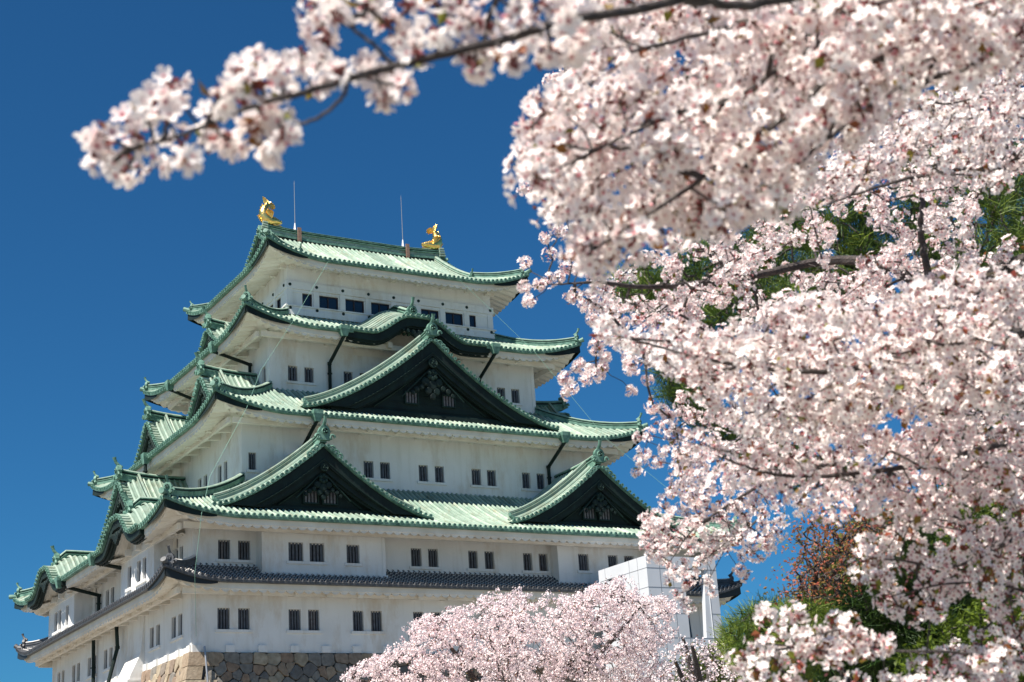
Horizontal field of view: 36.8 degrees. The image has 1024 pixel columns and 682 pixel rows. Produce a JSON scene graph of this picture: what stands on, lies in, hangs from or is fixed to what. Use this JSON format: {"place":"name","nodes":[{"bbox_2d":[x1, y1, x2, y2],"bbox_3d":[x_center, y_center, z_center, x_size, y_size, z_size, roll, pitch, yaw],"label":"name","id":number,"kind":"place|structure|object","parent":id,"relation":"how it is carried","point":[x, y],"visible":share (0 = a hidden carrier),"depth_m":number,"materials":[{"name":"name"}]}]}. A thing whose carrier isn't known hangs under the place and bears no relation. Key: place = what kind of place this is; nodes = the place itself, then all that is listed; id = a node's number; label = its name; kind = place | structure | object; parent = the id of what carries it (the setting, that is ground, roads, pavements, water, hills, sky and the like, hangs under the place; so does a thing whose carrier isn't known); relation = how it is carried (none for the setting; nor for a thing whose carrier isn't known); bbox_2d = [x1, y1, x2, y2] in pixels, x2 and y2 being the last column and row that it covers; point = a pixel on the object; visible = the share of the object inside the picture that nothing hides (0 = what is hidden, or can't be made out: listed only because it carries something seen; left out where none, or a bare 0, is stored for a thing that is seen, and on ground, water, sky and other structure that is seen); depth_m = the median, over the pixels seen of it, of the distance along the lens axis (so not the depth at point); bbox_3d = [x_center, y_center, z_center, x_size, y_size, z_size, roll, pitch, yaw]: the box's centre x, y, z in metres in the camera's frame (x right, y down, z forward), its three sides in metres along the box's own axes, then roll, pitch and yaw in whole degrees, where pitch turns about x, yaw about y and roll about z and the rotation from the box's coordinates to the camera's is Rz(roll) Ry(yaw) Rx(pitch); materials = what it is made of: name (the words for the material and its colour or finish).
{"place":"outdoors","nodes":[
{"label":"outdoors","id":0,"kind":"place"},
{"bbox_2d":[0,0,1023,681],"label":"sky","id":1,"kind":"structure","parent":0,"point":[97,278],"materials":[{"name":"blue"}]},
{"bbox_2d":[666,634,746,681],"bbox_3d":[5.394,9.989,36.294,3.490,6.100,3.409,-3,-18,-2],"label":"leafy shrub","id":2,"kind":"object","parent":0,"point":[719,679],"visible":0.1,"depth_m":36.38,"materials":[{"name":"pink plant"}]},
{"label":"ground","id":3,"kind":"structure","parent":0,"visible":0},
{"bbox_2d":[140,652,703,681],"bbox_3d":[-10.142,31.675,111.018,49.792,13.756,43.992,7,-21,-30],"label":"stone base","id":4,"kind":"object","parent":3,"relation":"on","point":[266,667],"visible":0.45,"depth_m":93.06,"materials":[{"name":"beige stone"}]},
{"bbox_2d":[9,186,744,681],"bbox_3d":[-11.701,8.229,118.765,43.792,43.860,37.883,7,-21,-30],"label":"castle keep","id":5,"kind":"structure","parent":4,"relation":"on","point":[363,446],"depth_m":106.28,"materials":[{"name":"white paint"}]},
{"bbox_2d":[340,574,684,681],"label":"cherry tree","id":6,"kind":"object","parent":3,"relation":"on","point":[505,649],"visible":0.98,"depth_m":40.93,"materials":[{"name":"bark"},{"name":"pink petal"}]},
{"bbox_2d":[73,0,1023,681],"bbox_3d":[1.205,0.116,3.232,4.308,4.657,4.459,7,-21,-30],"label":"cherry tree","id":7,"kind":"object","parent":3,"relation":"on","point":[881,56],"visible":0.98,"depth_m":2.85,"materials":[{"name":"pink plant"}]},
{"bbox_2d":[590,555,725,681],"bbox_3d":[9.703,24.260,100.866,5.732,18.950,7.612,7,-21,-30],"label":"lift tower","id":8,"kind":"structure","parent":3,"relation":"on","point":[647,578],"depth_m":99.95,"materials":[{"name":"white metal"}]},
{"bbox_2d":[608,576,624,610],"bbox_3d":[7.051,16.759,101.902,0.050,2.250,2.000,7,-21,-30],"label":"window","id":9,"kind":"structure","parent":8,"relation":"in","point":[621,576],"depth_m":101.85,"materials":[{"name":"glass"}]},
{"bbox_2d":[688,612,691,637],"bbox_3d":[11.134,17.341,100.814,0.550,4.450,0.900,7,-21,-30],"label":"window","id":10,"kind":"structure","parent":8,"relation":"in","point":[688,612],"depth_m":100.05,"materials":[{"name":"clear glass"}]},
{"bbox_2d":[651,634,741,681],"bbox_3d":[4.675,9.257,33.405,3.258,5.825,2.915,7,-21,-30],"label":"cherry tree","id":11,"kind":"object","parent":3,"relation":"on","point":[695,672],"visible":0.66,"depth_m":33.44,"materials":[{"name":"pink plant"}]},
{"bbox_2d":[516,58,1023,617],"bbox_3d":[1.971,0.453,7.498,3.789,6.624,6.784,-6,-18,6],"label":"cherry tree","id":12,"kind":"object","parent":3,"relation":"on","point":[900,366],"visible":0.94,"depth_m":5.24,"materials":[{"name":"pink plant"}]},
{"bbox_2d":[709,590,846,681],"bbox_3d":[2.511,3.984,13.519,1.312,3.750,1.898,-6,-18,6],"label":"pine tree","id":13,"kind":"object","parent":3,"relation":"on","point":[748,627],"visible":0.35,"depth_m":13.58,"materials":[{"name":"pine needle"},{"name":"pine bark"}]},
{"bbox_2d":[599,34,1023,504],"bbox_3d":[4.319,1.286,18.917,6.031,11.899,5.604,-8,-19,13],"label":"pine tree","id":14,"kind":"object","parent":3,"relation":"on","point":[860,239],"visible":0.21,"depth_m":18.34,"materials":[{"name":"pine needle"},{"name":"pine bark"}]},
{"bbox_2d":[746,479,906,681],"bbox_3d":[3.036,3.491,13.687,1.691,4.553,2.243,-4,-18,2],"label":"maple tree","id":15,"kind":"object","parent":3,"relation":"on","point":[821,562],"visible":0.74,"depth_m":13.95,"materials":[{"name":"maple bark"},{"name":"leaf"}]},
{"bbox_2d":[800,450,1023,681],"bbox_3d":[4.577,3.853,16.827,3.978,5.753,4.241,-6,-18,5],"label":"pine tree","id":16,"kind":"object","parent":3,"relation":"on","point":[874,619],"visible":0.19,"depth_m":15.71,"materials":[{"name":"green plant"}]},
{"bbox_2d":[885,568,1023,681],"bbox_3d":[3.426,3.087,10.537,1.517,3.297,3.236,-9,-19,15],"label":"maple tree","id":17,"kind":"object","parent":3,"relation":"on","point":[962,629],"visible":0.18,"depth_m":10.10,"materials":[{"name":"green plant"}]},
{"bbox_2d":[929,476,1023,586],"bbox_3d":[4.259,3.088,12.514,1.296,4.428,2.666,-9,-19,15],"label":"maple tree","id":18,"kind":"object","parent":3,"relation":"on","point":[982,513],"visible":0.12,"depth_m":12.42,"materials":[{"name":"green plant"}]}
]}

